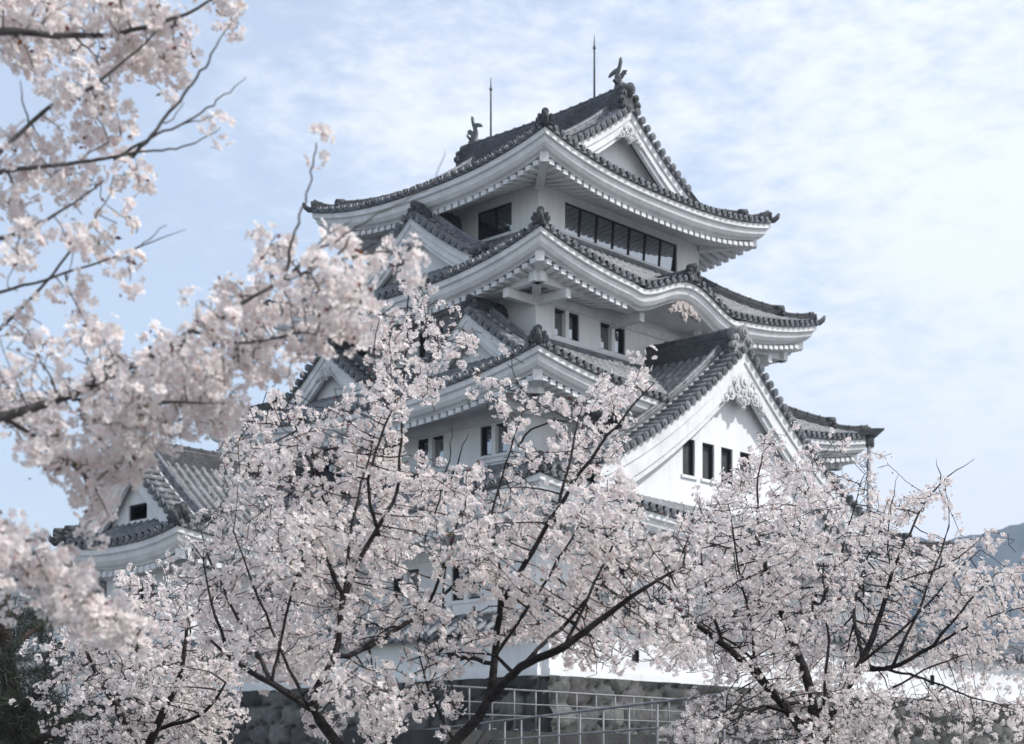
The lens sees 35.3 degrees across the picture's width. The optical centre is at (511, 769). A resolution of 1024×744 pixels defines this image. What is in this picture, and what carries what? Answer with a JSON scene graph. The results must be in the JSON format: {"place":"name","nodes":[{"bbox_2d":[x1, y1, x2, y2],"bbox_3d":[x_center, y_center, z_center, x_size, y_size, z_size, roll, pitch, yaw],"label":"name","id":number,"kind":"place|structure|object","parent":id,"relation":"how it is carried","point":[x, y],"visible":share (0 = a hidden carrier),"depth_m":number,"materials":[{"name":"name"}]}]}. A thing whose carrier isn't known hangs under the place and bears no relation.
{"place":"outdoors","nodes":[
{"label":"outdoors","id":0,"kind":"place"},
{"bbox_2d":[0,0,1023,555],"label":"sky","id":1,"kind":"structure","parent":0,"point":[885,138],"materials":[{"name":"blue"}]},
{"bbox_2d":[883,523,1023,644],"bbox_3d":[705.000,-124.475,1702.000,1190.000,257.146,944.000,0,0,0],"label":"hills","id":2,"kind":"structure","parent":0,"point":[1006,551],"depth_m":1485.51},
{"label":"ground","id":3,"kind":"structure","parent":0,"visible":0},
{"bbox_2d":[0,588,114,743],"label":"pine tree","id":4,"kind":"object","parent":3,"relation":"on","point":[16,727],"visible":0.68,"depth_m":15.71,"materials":[{"name":"green plant"}]},
{"bbox_2d":[9,558,257,743],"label":"cherry tree","id":5,"kind":"object","parent":3,"relation":"on","point":[162,664],"visible":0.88,"depth_m":11.93,"materials":[{"name":"pink plant"}]},
{"bbox_2d":[0,0,445,661],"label":"cherry tree","id":6,"kind":"object","parent":3,"relation":"on","point":[130,408],"visible":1,"depth_m":4.35,"materials":[{"name":"pink plant"}]},
{"bbox_2d":[0,675,540,743],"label":"stone wall","id":7,"kind":"structure","parent":3,"relation":"on","point":[275,715],"depth_m":34.34,"materials":[{"name":"grey stone"}]},
{"bbox_2d":[165,244,711,743],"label":"cherry tree","id":8,"kind":"object","parent":3,"relation":"on","point":[259,638],"visible":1,"depth_m":7.90,"materials":[{"name":"pink plant"}]},
{"bbox_2d":[537,676,552,731],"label":"terrace","id":9,"kind":"structure","parent":3,"relation":"on","point":[543,698],"depth_m":30.68,"materials":[{"name":"grey stone"}]},
{"bbox_2d":[0,547,106,655],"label":"gallery building","id":10,"kind":"structure","parent":9,"relation":"on","point":[102,584],"depth_m":49.26,"materials":[{"name":"paint"}]},
{"bbox_2d":[35,611,52,646],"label":"window","id":11,"kind":"structure","parent":10,"relation":"in","point":[45,611],"depth_m":49.64,"materials":[{"name":"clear glass"}]},
{"bbox_2d":[48,436,361,642],"bbox_3d":[-8.133,-5.470,46.819,6.318,7.540,8.455,0,0,44],"label":"corner turret","id":12,"kind":"object","parent":9,"relation":"on","point":[161,507],"visible":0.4,"depth_m":44.36,"materials":[{"name":"paint"}]},
{"bbox_2d":[138,582,155,617],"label":"window","id":13,"kind":"structure","parent":12,"relation":"in","point":[153,587],"depth_m":44.66,"materials":[{"name":"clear glass"}]},
{"bbox_2d":[211,584,227,616],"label":"window","id":14,"kind":"structure","parent":12,"relation":"in","point":[211,584],"depth_m":44.20,"materials":[{"name":"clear glass"}]},
{"bbox_2d":[264,586,291,621],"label":"window","id":15,"kind":"structure","parent":12,"relation":"in","point":[269,589],"depth_m":45.52,"materials":[{"name":"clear glass"}]},
{"bbox_2d":[16,608,545,701],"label":"boundary wall","id":16,"kind":"structure","parent":9,"relation":"on","point":[514,655],"depth_m":33.02,"materials":[{"name":"paint"}]},
{"bbox_2d":[201,35,962,625],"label":"castle keep","id":17,"kind":"structure","parent":9,"relation":"on","point":[571,251],"depth_m":47.90,"materials":[{"name":"paint"}]},
{"bbox_2d":[323,457,343,480],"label":"window","id":18,"kind":"structure","parent":17,"relation":"in","point":[329,467],"depth_m":50.48,"materials":[{"name":"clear glass"}]},
{"bbox_2d":[336,587,357,614],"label":"window","id":19,"kind":"structure","parent":17,"relation":"in","point":[353,587],"depth_m":46.92,"materials":[{"name":"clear glass"}]},
{"bbox_2d":[378,447,398,478],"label":"window","id":20,"kind":"structure","parent":17,"relation":"in","point":[389,447],"depth_m":48.86,"materials":[{"name":"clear glass"}]},
{"bbox_2d":[389,569,418,609],"bbox_3d":[-2.957,-5.055,45.161,1.260,1.090,0.200,0,0,44],"label":"window","id":21,"kind":"structure","parent":17,"relation":"in","point":[405,577],"depth_m":45.14,"materials":[{"name":"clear glass"}]},
{"bbox_2d":[415,436,444,471],"bbox_3d":[-2.372,-9.330,47.437,1.260,0.940,0.200,0,0,43],"label":"window","id":22,"kind":"structure","parent":17,"relation":"in","point":[432,447],"depth_m":47.41,"materials":[{"name":"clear glass"}]},
{"bbox_2d":[420,328,442,358],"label":"window","id":23,"kind":"structure","parent":17,"relation":"in","point":[422,342],"depth_m":49.88,"materials":[{"name":"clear glass"}]},
{"bbox_2d":[448,562,481,604],"bbox_3d":[-1.216,-5.055,43.509,1.260,1.090,0.200,0,0,44],"label":"window","id":24,"kind":"structure","parent":17,"relation":"in","point":[475,597],"depth_m":43.57,"materials":[{"name":"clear glass"}]},
{"bbox_2d":[477,423,508,459],"bbox_3d":[-0.490,-9.330,45.651,1.230,0.940,0.200,0,0,43],"label":"window","id":25,"kind":"structure","parent":17,"relation":"in","point":[492,446],"depth_m":45.65,"materials":[{"name":"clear glass"}]},
{"bbox_2d":[478,202,513,241],"bbox_3d":[-0.510,-16.753,49.326,1.640,0.986,0.205,0,0,43],"label":"window","id":26,"kind":"structure","parent":17,"relation":"in","point":[494,223],"depth_m":49.35,"materials":[{"name":"black glass"}]},
{"bbox_2d":[553,308,581,344],"bbox_3d":[1.591,-13.085,47.478,0.200,0.910,1.260,0,0,43],"label":"window","id":27,"kind":"structure","parent":17,"relation":"in","point":[566,323],"depth_m":47.46,"materials":[{"name":"black glass"}]},
{"bbox_2d":[599,323,627,358],"bbox_3d":[3.044,-13.085,49.008,0.200,0.910,1.340,0,0,43],"label":"window","id":28,"kind":"structure","parent":17,"relation":"in","point":[612,340],"depth_m":49.00,"materials":[{"name":"black glass"}]},
{"bbox_2d":[602,566,625,594],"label":"window","id":29,"kind":"structure","parent":17,"relation":"in","point":[621,569],"depth_m":44.33,"materials":[{"name":"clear glass"}]},
{"bbox_2d":[563,202,675,272],"bbox_3d":[3.487,-16.753,50.904,0.205,1.046,5.720,0,0,43],"label":"window","id":30,"kind":"structure","parent":17,"relation":"in","point":[581,224],"depth_m":50.86,"materials":[{"name":"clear glass"}]},
{"bbox_2d":[681,440,697,479],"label":"window","id":31,"kind":"structure","parent":17,"relation":"in","point":[688,446],"depth_m":46.58,"materials":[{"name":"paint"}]},
{"bbox_2d":[701,443,716,483],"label":"window","id":32,"kind":"structure","parent":17,"relation":"in","point":[707,450],"depth_m":47.25,"materials":[{"name":"glass"}]},
{"bbox_2d":[720,448,733,486],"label":"window","id":33,"kind":"structure","parent":17,"relation":"in","point":[725,453],"depth_m":47.93,"materials":[{"name":"glass"}]},
{"bbox_2d":[740,452,750,491],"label":"window","id":34,"kind":"structure","parent":17,"relation":"in","point":[741,454],"depth_m":48.57,"materials":[{"name":"paint"}]},
{"bbox_2d":[744,585,762,610],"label":"window","id":35,"kind":"structure","parent":17,"relation":"in","point":[753,585],"depth_m":48.83,"materials":[{"name":"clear glass"}]},
{"bbox_2d":[800,594,816,618],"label":"window","id":36,"kind":"structure","parent":17,"relation":"in","point":[814,601],"depth_m":51.35,"materials":[{"name":"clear glass"}]},
{"bbox_2d":[537,586,1023,703],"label":"boundary wall","id":37,"kind":"structure","parent":9,"relation":"on","point":[644,671],"depth_m":37.13,"materials":[{"name":"paint"}]},
{"bbox_2d":[858,428,884,626],"bbox_3d":[11.510,-6.348,51.500,0.760,9.095,0.520,0,0,0],"label":"light pole","id":38,"kind":"object","parent":9,"relation":"on","point":[869,434],"visible":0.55,"depth_m":51.40,"materials":[{"name":"grey metal"}]},
{"bbox_2d":[343,729,797,743],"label":"walkway","id":39,"kind":"structure","parent":3,"relation":"on","point":[427,737],"depth_m":26.24,"materials":[{"name":"grey stone"}]},
{"bbox_2d":[443,685,806,737],"bbox_3d":[2.552,-0.996,29.400,0.100,0.677,11.154,0,0,41],"label":"railing","id":40,"kind":"object","parent":39,"relation":"on","point":[556,705],"visible":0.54,"depth_m":27.71,"materials":[{"name":"grey metal"}]},
{"bbox_2d":[547,675,1023,743],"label":"stone wall","id":41,"kind":"structure","parent":3,"relation":"on","point":[625,687],"depth_m":32.89,"materials":[{"name":"grey stone"}]},
{"bbox_2d":[644,421,1023,743],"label":"cherry tree","id":42,"kind":"object","parent":3,"relation":"on","point":[736,543],"visible":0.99,"depth_m":10.83,"materials":[{"name":"pink plant"}]},
{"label":"ramp","id":43,"kind":"structure","parent":3,"relation":"on","visible":0},
{"bbox_2d":[422,693,724,743],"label":"railing","id":44,"kind":"object","parent":43,"relation":"on","point":[615,707],"visible":0.66,"depth_m":20.15,"materials":[{"name":"grey metal"}]}
]}

